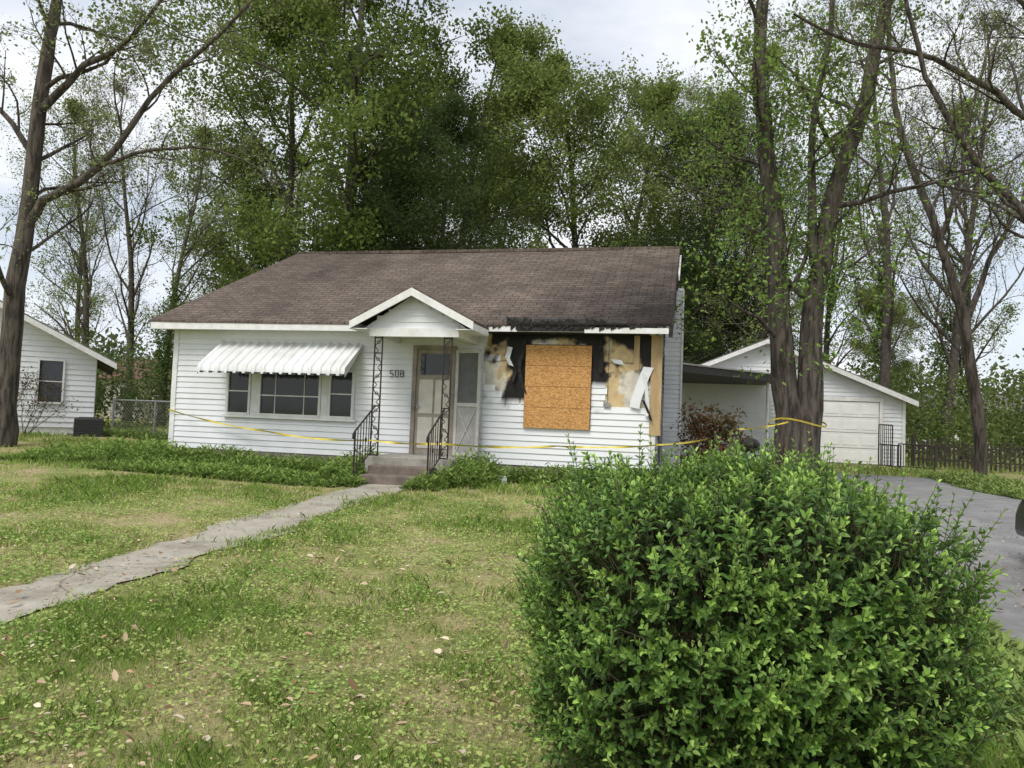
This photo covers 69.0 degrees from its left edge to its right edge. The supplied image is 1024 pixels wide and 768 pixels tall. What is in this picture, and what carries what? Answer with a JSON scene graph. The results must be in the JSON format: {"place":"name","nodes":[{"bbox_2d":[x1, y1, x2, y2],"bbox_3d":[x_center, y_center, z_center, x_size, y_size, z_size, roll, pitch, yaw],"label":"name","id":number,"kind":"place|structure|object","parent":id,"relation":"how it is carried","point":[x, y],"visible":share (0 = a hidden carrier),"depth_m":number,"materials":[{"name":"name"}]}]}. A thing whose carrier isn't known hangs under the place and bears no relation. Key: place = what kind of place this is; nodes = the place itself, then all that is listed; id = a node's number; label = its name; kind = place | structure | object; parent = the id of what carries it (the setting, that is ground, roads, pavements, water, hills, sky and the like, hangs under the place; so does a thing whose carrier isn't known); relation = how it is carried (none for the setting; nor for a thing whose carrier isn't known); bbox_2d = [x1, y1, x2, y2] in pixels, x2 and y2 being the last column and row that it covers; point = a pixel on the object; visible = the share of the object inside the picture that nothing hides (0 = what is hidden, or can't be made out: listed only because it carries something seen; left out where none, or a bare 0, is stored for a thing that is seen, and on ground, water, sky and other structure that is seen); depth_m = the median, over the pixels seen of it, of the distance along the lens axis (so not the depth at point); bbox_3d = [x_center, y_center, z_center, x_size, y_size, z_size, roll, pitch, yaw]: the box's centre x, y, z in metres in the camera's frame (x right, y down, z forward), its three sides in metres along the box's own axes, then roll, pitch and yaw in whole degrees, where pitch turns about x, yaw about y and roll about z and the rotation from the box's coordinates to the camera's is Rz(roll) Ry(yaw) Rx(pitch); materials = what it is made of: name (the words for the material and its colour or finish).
{"place":"outdoors","nodes":[
{"label":"outdoors","id":0,"kind":"place"},
{"bbox_2d":[365,296,466,328],"bbox_3d":[-1.729,-1.312,13.383,2.000,0.660,0.001,2,-3,13],"label":"porch gable backing","id":1,"kind":"object","parent":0,"point":[409,300],"visible":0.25,"depth_m":13.42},
{"bbox_2d":[371,297,458,328],"bbox_3d":[-1.736,-1.281,13.365,1.657,0.575,0.021,2,-3,13],"label":"porch gable siding","id":2,"kind":"object","parent":1,"relation":"attached to","point":[415,313],"visible":0.9,"depth_m":13.37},
{"bbox_2d":[350,286,488,329],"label":"porch roof","id":3,"kind":"structure","parent":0,"point":[367,322],"depth_m":13.51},
{"bbox_2d":[349,287,488,343],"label":"porch trim","id":4,"kind":"structure","parent":3,"relation":"attached to","point":[470,336],"depth_m":13.27,"materials":[{"name":"wood"}]},
{"bbox_2d":[0,410,1023,767],"bbox_3d":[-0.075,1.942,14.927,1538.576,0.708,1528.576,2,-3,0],"label":"ground","id":5,"kind":"structure","parent":0,"point":[374,570],"depth_m":5.25,"materials":[{"name":"plant"}]},
{"bbox_2d":[17,366,78,435],"bbox_3d":[-12.731,0.485,19.725,2.566,2.068,2.151,2,-3,0],"label":"twiggy shrub","id":6,"kind":"object","parent":5,"relation":"on","point":[35,392],"visible":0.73,"depth_m":19.64,"materials":[{"name":"brown plant"}]},
{"bbox_2d":[19,322,96,434],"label":"walls","id":7,"kind":"structure","parent":5,"relation":"on","point":[56,429],"depth_m":20.89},
{"bbox_2d":[0,308,96,427],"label":"siding","id":8,"kind":"object","parent":7,"relation":"attached to","point":[80,372],"visible":0.6,"depth_m":20.95,"materials":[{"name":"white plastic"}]},
{"bbox_2d":[35,358,65,403],"bbox_3d":[-12.889,-0.075,20.816,0.660,1.250,0.062,4,-3,-29],"label":"window frame","id":9,"kind":"object","parent":8,"relation":"attached to","point":[63,378],"visible":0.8,"depth_m":20.86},
{"bbox_2d":[38,360,63,401],"bbox_3d":[-12.900,-0.075,20.836,0.560,1.150,0.009,4,-3,-29],"label":"window glass","id":10,"kind":"object","parent":9,"relation":"in","point":[51,370],"visible":0.86,"depth_m":20.84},
{"bbox_2d":[0,300,116,374],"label":"roof","id":11,"kind":"structure","parent":7,"relation":"on","point":[104,367],"depth_m":21.22,"materials":[{"name":"grey"}]},
{"bbox_2d":[0,302,116,368],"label":"fascia","id":12,"kind":"structure","parent":11,"relation":"attached to","point":[70,342],"depth_m":20.69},
{"bbox_2d":[0,55,149,346],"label":"sparse tree","id":13,"kind":"object","parent":5,"relation":"on","point":[86,308],"visible":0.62,"depth_m":41.87,"materials":[{"name":"green plant"}]},
{"bbox_2d":[16,143,147,341],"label":"bare tree","id":14,"kind":"object","parent":5,"relation":"on","point":[90,284],"visible":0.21,"depth_m":50.55,"materials":[{"name":"brown plant"}]},
{"bbox_2d":[73,417,103,436],"bbox_3d":[-11.717,1.203,20.620,0.700,0.530,0.650,4,-3,-29],"label":"ac unit","id":15,"kind":"object","parent":5,"relation":"on","point":[90,428],"visible":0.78,"depth_m":20.35,"materials":[{"name":"metal"}]},
{"bbox_2d":[73,417,103,435],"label":"ac louvres","id":16,"kind":"object","parent":15,"relation":"on","point":[88,426],"visible":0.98,"depth_m":20.34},
{"bbox_2d":[45,310,174,427],"bbox_3d":[-16.731,-0.955,32.765,19.738,6.417,8.573,2,-3,15],"label":"shrub thicket","id":17,"kind":"object","parent":5,"relation":"on","point":[151,379],"visible":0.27,"depth_m":30.60,"materials":[{"name":"green plant"}]},
{"bbox_2d":[103,378,170,417],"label":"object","id":18,"kind":"structure","parent":5,"relation":"on","point":[110,411],"depth_m":47.79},
{"bbox_2d":[111,398,169,436],"bbox_3d":[-9.352,1.175,20.752,4.746,1.420,0.058,1,-3,20],"label":"chain link fence","id":19,"kind":"object","parent":5,"relation":"on","point":[155,406],"visible":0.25,"depth_m":21.18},
{"bbox_2d":[53,61,230,421],"bbox_3d":[-17.917,-6.697,35.618,7.218,17.494,7.190,2,-3,4],"label":"bare tree","id":20,"kind":"object","parent":5,"relation":"on","point":[132,304],"visible":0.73,"depth_m":35.56,"materials":[{"name":"brown plant"}]},
{"bbox_2d":[0,0,355,446],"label":"yard tree","id":21,"kind":"object","parent":5,"relation":"on","point":[29,214],"visible":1,"depth_m":17.24,"materials":[{"name":"brown plant"}]},
{"bbox_2d":[0,484,404,624],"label":"footpath","id":22,"kind":"structure","parent":5,"relation":"on","point":[31,598],"depth_m":7.05,"materials":[{"name":"concrete"}]},
{"bbox_2d":[127,95,292,426],"bbox_3d":[-12.590,-5.283,31.396,7.333,14.621,6.590,2,-3,15],"label":"sparse tree","id":23,"kind":"object","parent":5,"relation":"on","point":[190,213],"visible":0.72,"depth_m":31.47,"materials":[{"name":"green plant"}]},
{"bbox_2d":[167,123,308,291],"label":"sparse tree","id":24,"kind":"object","parent":5,"relation":"on","point":[241,255],"visible":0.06,"depth_m":47.18,"materials":[{"name":"green plant"}]},
{"bbox_2d":[108,0,430,290],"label":"broadleaf tree","id":25,"kind":"object","parent":5,"relation":"on","point":[291,151],"visible":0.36,"depth_m":38.00,"materials":[{"name":"green plant"}]},
{"bbox_2d":[68,0,506,279],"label":"broadleaf tree","id":26,"kind":"object","parent":5,"relation":"on","point":[350,234],"visible":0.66,"depth_m":30.77,"materials":[{"name":"green plant"}]},
{"bbox_2d":[241,128,343,262],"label":"sparse tree","id":27,"kind":"object","parent":5,"relation":"on","point":[306,171],"visible":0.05,"depth_m":60.10,"materials":[{"name":"green plant"}]},
{"bbox_2d":[0,433,676,490],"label":"weed patch","id":28,"kind":"object","parent":5,"relation":"on","point":[165,457],"visible":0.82,"depth_m":13.30,"materials":[{"name":"green plant"}]},
{"bbox_2d":[260,133,455,262],"bbox_3d":[-5.919,-4.141,31.730,9.092,13.412,8.727,0,-3,37],"label":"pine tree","id":29,"kind":"object","parent":5,"relation":"on","point":[366,181],"visible":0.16,"depth_m":31.05,"materials":[{"name":"green plant"}]},
{"bbox_2d":[360,464,435,484],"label":"steps","id":30,"kind":"structure","parent":5,"relation":"on","point":[387,474],"depth_m":12.79,"materials":[{"name":"concrete"}]},
{"bbox_2d":[352,336,452,477],"bbox_3d":[-1.918,0.403,12.870,1.494,2.656,0.922,2,-3,13],"label":"porch ironwork","id":31,"kind":"object","parent":5,"relation":"on","point":[428,439],"visible":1,"depth_m":13.14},
{"bbox_2d":[173,447,631,481],"bbox_3d":[-2.350,1.690,14.588,9.940,0.470,0.015,2,-3,13],"label":"foundation","id":32,"kind":"object","parent":5,"relation":"on","point":[312,455],"visible":0.04,"depth_m":14.98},
{"bbox_2d":[168,330,179,443],"bbox_3d":[-7.147,0.054,15.822,0.110,2.540,0.115,2,-3,13],"label":"corner post","id":33,"kind":"object","parent":32,"relation":"on","point":[174,382],"visible":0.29,"depth_m":15.77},
{"bbox_2d":[169,409,787,447],"bbox_3d":[-0.306,0.852,14.719,13.631,0.727,3.315,2,-3,-6],"label":"caution tape","id":34,"kind":"object","parent":33,"relation":"attached to","point":[450,444],"visible":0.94,"depth_m":13.54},
{"bbox_2d":[173,330,484,461],"bbox_3d":[-3.864,0.143,15.011,6.777,2.540,0.022,2,-3,13],"label":"siding front","id":35,"kind":"object","parent":32,"relation":"on","point":[201,394],"visible":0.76,"depth_m":15.06,"materials":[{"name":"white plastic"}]},
{"bbox_2d":[225,372,251,414],"bbox_3d":[-5.644,0.142,15.387,0.560,0.980,0.062,2,-3,13],"label":"window frame","id":36,"kind":"object","parent":35,"relation":"attached to","point":[227,396],"visible":0.66,"depth_m":15.35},
{"bbox_2d":[228,371,248,412],"bbox_3d":[-5.639,0.143,15.409,0.460,0.880,0.010,2,-3,13],"label":"window left glass","id":37,"kind":"object","parent":36,"relation":"in","point":[238,400],"visible":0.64,"depth_m":15.41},
{"bbox_2d":[197,341,362,375],"bbox_3d":[-4.614,-0.529,14.797,3.180,0.704,0.794,2,-3,13],"label":"awning","id":38,"kind":"object","parent":35,"relation":"attached to","point":[328,358],"visible":1,"depth_m":14.70,"materials":[{"name":"metal"}]},
{"bbox_2d":[222,372,355,421],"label":"window mullions","id":39,"kind":"object","parent":35,"relation":"attached to","point":[254,396],"depth_m":15.06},
{"bbox_2d":[257,372,321,417],"bbox_3d":[-4.515,0.173,15.120,1.400,0.980,0.062,2,-3,13],"label":"window middle frame","id":40,"kind":"object","parent":35,"relation":"attached to","point":[275,395],"visible":0.65,"depth_m":15.09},
{"bbox_2d":[260,372,318,414],"bbox_3d":[-4.510,0.174,15.143,1.300,0.880,0.012,2,-3,13],"label":"window middle glass","id":41,"kind":"object","parent":40,"relation":"in","point":[289,384],"visible":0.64,"depth_m":15.14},
{"bbox_2d":[327,370,355,418],"bbox_3d":[-3.406,0.204,14.858,0.560,0.980,0.062,2,-3,13],"label":"window right frame","id":42,"kind":"object","parent":35,"relation":"attached to","point":[352,394],"visible":0.8,"depth_m":14.82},
{"bbox_2d":[330,372,351,416],"bbox_3d":[-3.401,0.205,14.881,0.460,0.880,0.010,2,-3,13],"label":"window","id":43,"kind":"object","parent":42,"relation":"in","point":[340,405],"visible":0.79,"depth_m":14.88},
{"bbox_2d":[409,345,456,455],"bbox_3d":[-1.529,0.316,14.419,0.880,2.120,0.048,2,-3,13],"label":"door frame","id":44,"kind":"object","parent":35,"relation":"attached to","point":[416,348],"visible":0.88,"depth_m":14.45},
{"bbox_2d":[413,350,450,454],"bbox_3d":[-1.526,0.347,14.438,0.720,2.020,0.006,2,-3,13],"label":"front door","id":45,"kind":"structure","parent":44,"relation":"attached to","point":[417,414],"depth_m":14.47,"materials":[{"name":"paint"}]},
{"bbox_2d":[416,379,449,448],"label":"door panels","id":46,"kind":"object","parent":45,"relation":"attached to","point":[425,404],"visible":0.77,"depth_m":14.43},
{"bbox_2d":[420,354,449,374],"bbox_3d":[-1.491,-0.382,14.457,0.580,0.400,0.016,2,-3,13],"label":"door light","id":47,"kind":"object","parent":45,"relation":"attached to","point":[431,364],"visible":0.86,"depth_m":14.45,"materials":[{"name":"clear glass"}]},
{"bbox_2d":[452,349,481,456],"bbox_3d":[-0.853,0.354,14.134,0.560,2.030,0.031,1,-3,29],"label":"storm door","id":48,"kind":"structure","parent":35,"relation":"attached to","point":[466,424],"depth_m":14.11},
{"bbox_2d":[457,353,477,402],"bbox_3d":[-0.832,-0.115,14.160,0.438,0.950,0.007,1,-3,29],"label":"storm screen","id":49,"kind":"object","parent":48,"relation":"attached to","point":[468,377],"visible":1,"depth_m":14.16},
{"bbox_2d":[480,333,649,470],"bbox_3d":[0.968,0.277,13.867,3.150,2.540,0.027,2,-3,13],"label":"wall siding","id":50,"kind":"object","parent":35,"relation":"attached to","point":[502,421],"visible":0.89,"depth_m":13.85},
{"bbox_2d":[522,339,592,429],"bbox_3d":[0.815,-0.003,13.907,1.340,1.670,0.011,2,-3,13],"label":"burnt window frame","id":51,"kind":"object","parent":50,"relation":"attached to","point":[524,344],"visible":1,"depth_m":13.97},
{"bbox_2d":[481,331,651,414],"bbox_3d":[0.984,-0.162,13.907,3.300,1.660,0.008,2,-3,13],"label":"burnt sheathing","id":52,"kind":"object","parent":50,"relation":"attached to","point":[620,380],"visible":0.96,"depth_m":13.79,"materials":[{"name":"wood"}]},
{"bbox_2d":[364,453,469,473],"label":"porch slab","id":53,"kind":"structure","parent":5,"relation":"on","point":[403,459],"depth_m":13.27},
{"bbox_2d":[323,87,557,250],"bbox_3d":[-2.767,-4.822,30.281,10.075,14.862,9.671,4,-3,-29],"label":"tree","id":54,"kind":"object","parent":5,"relation":"on","point":[436,131],"visible":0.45,"depth_m":29.55,"materials":[{"name":"green plant"}]},
{"bbox_2d":[344,5,593,249],"bbox_3d":[-0.880,-7.689,39.184,10.537,21.734,14.463,0,-3,41],"label":"broadleaf tree","id":55,"kind":"object","parent":5,"relation":"on","point":[531,41],"visible":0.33,"depth_m":37.10,"materials":[{"name":"green plant"}]},
{"bbox_2d":[295,328,660,471],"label":"house wall","id":56,"kind":"structure","parent":5,"relation":"on","point":[481,417],"depth_m":14.66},
{"bbox_2d":[150,249,679,327],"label":"roof","id":57,"kind":"structure","parent":56,"relation":"on","point":[635,287],"depth_m":16.18,"materials":[{"name":"brown"}]},
{"bbox_2d":[151,322,668,334],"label":"fascia","id":58,"kind":"structure","parent":57,"relation":"attached to","point":[255,327],"depth_m":14.83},
{"bbox_2d":[297,246,679,253],"bbox_3d":[-0.864,-3.351,18.830,9.970,0.072,0.180,2,-3,13],"label":"ridge cap","id":59,"kind":"object","parent":57,"relation":"on","point":[497,250],"visible":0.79,"depth_m":18.66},
{"bbox_2d":[488,253,679,336],"bbox_3d":[1.754,-2.071,15.775,3.436,2.661,4.690,2,-3,13],"label":"burnt eave","id":60,"kind":"object","parent":56,"relation":"on","point":[554,321],"visible":0.92,"depth_m":13.57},
{"bbox_2d":[523,345,591,429],"bbox_3d":[0.847,0.055,13.875,1.240,1.554,0.033,2,-3,13],"label":"osb window board","id":61,"kind":"object","parent":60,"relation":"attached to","point":[556,373],"visible":1,"depth_m":13.86,"materials":[{"name":"wood"}]},
{"bbox_2d":[499,334,651,420],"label":"charred strips","id":62,"kind":"object","parent":60,"relation":"attached to","point":[601,362],"visible":1,"depth_m":14.02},
{"bbox_2d":[505,347,652,415],"bbox_3d":[1.200,-0.064,13.786,2.780,1.230,0.054,2,-3,14],"label":"melted vinyl","id":63,"kind":"object","parent":60,"relation":"attached to","point":[641,386],"visible":1,"depth_m":13.51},
{"bbox_2d":[634,335,662,435],"bbox_3d":[2.453,0.017,13.509,0.510,1.820,0.023,2,-3,14],"label":"corner board","id":64,"kind":"object","parent":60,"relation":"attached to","point":[656,380],"visible":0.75,"depth_m":13.47,"materials":[{"name":"brown wood"}]},
{"bbox_2d":[654,326,664,465],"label":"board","id":65,"kind":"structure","parent":56,"relation":"attached to","point":[658,449],"depth_m":17.22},
{"bbox_2d":[423,132,560,248],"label":"broadleaf tree","id":66,"kind":"object","parent":5,"relation":"on","point":[491,215],"visible":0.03,"depth_m":49.76,"materials":[{"name":"green plant"}]},
{"bbox_2d":[0,530,1023,766],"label":"fallen leaves","id":67,"kind":"object","parent":5,"relation":"on","point":[353,683],"visible":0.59,"depth_m":4.58,"materials":[{"name":"beige plant"}]},
{"bbox_2d":[0,478,1023,767],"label":"lawn weeds","id":68,"kind":"object","parent":5,"relation":"on","point":[230,652],"visible":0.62,"depth_m":5.32,"materials":[{"name":"green plant"}]},
{"bbox_2d":[0,469,1023,767],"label":"fallen leaves","id":69,"kind":"object","parent":5,"relation":"on","point":[356,757],"visible":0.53,"depth_m":5.23,"materials":[{"name":"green plant"}]},
{"bbox_2d":[56,309,1023,457],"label":"distant trees","id":70,"kind":"object","parent":5,"relation":"on","point":[997,375],"visible":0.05,"depth_m":45.55,"materials":[{"name":"green plant"}]},
{"bbox_2d":[71,426,1023,761],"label":"edge weeds","id":71,"kind":"object","parent":5,"relation":"on","point":[995,484],"visible":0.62,"depth_m":5.67,"materials":[{"name":"green plant"}]},
{"bbox_2d":[74,326,1022,409],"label":"distant trees","id":72,"kind":"object","parent":5,"relation":"on","point":[106,347],"visible":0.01,"depth_m":104.97,"materials":[{"name":"green plant"}]},
{"bbox_2d":[150,225,959,448],"bbox_3d":[2.401,-2.330,30.697,33.972,9.023,4.014,2,-3,0],"label":"ivy foliage","id":73,"kind":"object","parent":5,"relation":"on","point":[163,365],"visible":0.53,"depth_m":30.27,"materials":[{"name":"green plant"}]},
{"bbox_2d":[465,39,685,248],"bbox_3d":[1.925,-6.529,33.612,9.232,19.044,12.672,1,-3,33],"label":"broadleaf tree","id":74,"kind":"object","parent":5,"relation":"on","point":[547,79],"visible":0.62,"depth_m":33.80,"materials":[{"name":"green plant"}]},
{"bbox_2d":[624,288,683,469],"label":"wing","id":75,"kind":"structure","parent":5,"relation":"on","point":[664,365],"depth_m":18.41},
{"bbox_2d":[678,289,684,465],"bbox_3d":[4.126,-0.068,18.169,0.040,4.500,0.060,2,-3,13],"label":"wing corner","id":76,"kind":"object","parent":75,"relation":"attached to","point":[681,373],"visible":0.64,"depth_m":18.15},
{"bbox_2d":[560,64,792,315],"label":"broadleaf tree","id":77,"kind":"object","parent":5,"relation":"on","point":[640,206],"visible":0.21,"depth_m":40.67,"materials":[{"name":"green plant"}]},
{"bbox_2d":[662,243,745,363],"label":"pine tree","id":78,"kind":"object","parent":5,"relation":"on","point":[690,357],"visible":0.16,"depth_m":30.66,"materials":[{"name":"green plant"}]},
{"bbox_2d":[670,398,751,470],"bbox_3d":[4.102,1.221,15.122,1.597,1.858,1.156,3,-3,-22],"label":"red tip shrub","id":79,"kind":"object","parent":5,"relation":"on","point":[705,431],"visible":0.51,"depth_m":15.04,"materials":[{"name":"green plant"}]},
{"bbox_2d":[645,60,802,354],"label":"bare tree","id":80,"kind":"object","parent":5,"relation":"on","point":[691,93],"visible":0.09,"depth_m":44.34,"materials":[{"name":"green plant"}]},
{"bbox_2d":[682,363,770,455],"bbox_3d":[6.249,1.048,24.492,4.935,3.010,6.663,1,-3,19],"label":"carport","id":81,"kind":"object","parent":5,"relation":"on","point":[698,373],"visible":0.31,"depth_m":24.06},
{"bbox_2d":[604,83,854,361],"bbox_3d":[9.561,-5.335,33.810,11.204,17.218,11.672,1,-3,21],"label":"pine tree","id":82,"kind":"object","parent":5,"relation":"on","point":[712,283],"visible":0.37,"depth_m":32.50,"materials":[{"name":"green plant"}]},
{"bbox_2d":[587,0,880,351],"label":"sparse tree","id":83,"kind":"object","parent":5,"relation":"on","point":[762,310],"visible":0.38,"depth_m":29.23,"materials":[{"name":"green plant"}]},
{"bbox_2d":[663,149,834,360],"bbox_3d":[10.802,-4.629,37.857,10.614,16.311,11.058,1,-3,29],"label":"pine tree","id":84,"kind":"object","parent":5,"relation":"on","point":[685,222],"visible":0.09,"depth_m":36.84,"materials":[{"name":"green plant"}]},
{"bbox_2d":[510,422,1023,767],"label":"hedge shrub","id":85,"kind":"object","parent":5,"relation":"on","point":[856,675],"visible":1,"depth_m":2.84,"materials":[{"name":"green plant"}]},
{"bbox_2d":[680,338,918,465],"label":"garage","id":86,"kind":"structure","parent":5,"relation":"on","point":[857,410],"depth_m":26.48,"materials":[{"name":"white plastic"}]},
{"bbox_2d":[820,401,878,464],"bbox_3d":[11.642,1.706,26.387,2.460,2.160,0.011,2,-3,13],"label":"garage door","id":87,"kind":"structure","parent":86,"relation":"in","point":[859,432],"depth_m":26.30,"materials":[{"name":"paint"}]},
{"bbox_2d":[824,404,876,461],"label":"garage door panels","id":88,"kind":"structure","parent":86,"relation":"in","point":[829,408],"depth_m":26.29,"materials":[{"name":"paint"}]},
{"bbox_2d":[652,0,1023,477],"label":"yard tree","id":89,"kind":"object","parent":5,"relation":"on","point":[800,396],"visible":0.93,"depth_m":17.33,"materials":[{"name":"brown plant"}]},
{"bbox_2d":[683,296,1023,469],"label":"shrub thicket","id":90,"kind":"object","parent":5,"relation":"on","point":[956,423],"visible":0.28,"depth_m":30.13,"materials":[{"name":"green plant"}]},
{"bbox_2d":[779,85,930,366],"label":"sparse tree","id":91,"kind":"object","parent":5,"relation":"on","point":[826,348],"visible":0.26,"depth_m":40.73,"materials":[{"name":"green plant"}]},
{"bbox_2d":[738,0,1023,277],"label":"bare tree","id":92,"kind":"object","parent":5,"relation":"on","point":[1016,205],"visible":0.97,"depth_m":16.23,"materials":[{"name":"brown plant"}]},
{"bbox_2d":[844,286,934,432],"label":"broadleaf tree","id":93,"kind":"object","parent":5,"relation":"on","point":[898,362],"visible":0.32,"depth_m":49.27,"materials":[{"name":"green plant"}]},
{"bbox_2d":[787,0,1015,387],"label":"bare tree","id":94,"kind":"object","parent":5,"relation":"on","point":[886,352],"visible":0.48,"depth_m":28.55,"materials":[{"name":"green plant"}]},
{"bbox_2d":[878,424,934,469],"bbox_3d":[12.829,2.066,24.002,1.441,1.497,1.341,2,-3,0],"label":"iron railing","id":95,"kind":"object","parent":5,"relation":"on","point":[887,450],"visible":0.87,"depth_m":24.32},
{"bbox_2d":[795,0,1023,474],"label":"bare tree","id":96,"kind":"object","parent":5,"relation":"on","point":[966,351],"visible":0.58,"depth_m":22.08,"materials":[{"name":"brown plant"}]},
{"bbox_2d":[817,56,1023,460],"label":"sparse tree","id":97,"kind":"object","parent":5,"relation":"on","point":[970,286],"visible":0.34,"depth_m":35.34,"materials":[{"name":"green plant"}]},
{"bbox_2d":[868,0,1023,462],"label":"bare tree","id":98,"kind":"object","parent":5,"relation":"on","point":[953,358],"visible":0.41,"depth_m":31.78,"materials":[{"name":"brown plant"}]},
{"bbox_2d":[905,414,1019,453],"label":"walls","id":99,"kind":"structure","parent":5,"relation":"on","point":[955,436],"depth_m":54.14,"materials":[{"name":"white plastic"}]},
{"bbox_2d":[913,393,1023,413],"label":"roof","id":100,"kind":"structure","parent":99,"relation":"on","point":[1001,396],"depth_m":55.22,"materials":[{"name":"grey"}]},
{"bbox_2d":[911,435,1023,471],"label":"picket fence","id":101,"kind":"object","parent":5,"relation":"on","point":[963,448],"visible":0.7,"depth_m":25.41,"materials":[{"name":"brown wood"}]},
{"bbox_2d":[0,0,1023,395],"label":"sky","id":102,"kind":"structure","parent":0,"point":[604,29],"materials":[{"name":"white"}]},
{"bbox_2d":[662,290,682,468],"bbox_3d":[3.929,-0.123,18.227,0.407,4.400,0.022,2,-3,13],"label":"wing siding","id":103,"kind":"object","parent":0,"point":[671,401],"visible":0.74,"depth_m":18.22,"materials":[{"name":"plastic"}]},
{"bbox_2d":[836,473,1023,649],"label":"driveway","id":104,"kind":"structure","parent":0,"point":[1010,615],"depth_m":10.49,"materials":[{"name":"asphalt"}]},
{"bbox_2d":[1015,499,1023,536],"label":"parked car","id":105,"kind":"object","parent":104,"relation":"on","point":[1019,522],"visible":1,"depth_m":8.19,"materials":[{"name":"black paint"}]},
{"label":"driveway apron","id":106,"kind":"structure","parent":0,"visible":0},
{"bbox_2d":[739,436,759,466],"bbox_3d":[5.893,1.770,18.549,0.573,0.958,0.560,2,-3,0],"label":"barbecue grill","id":107,"kind":"object","parent":106,"relation":"on","point":[749,439],"visible":0.55,"depth_m":18.36,"materials":[{"name":"metal"}]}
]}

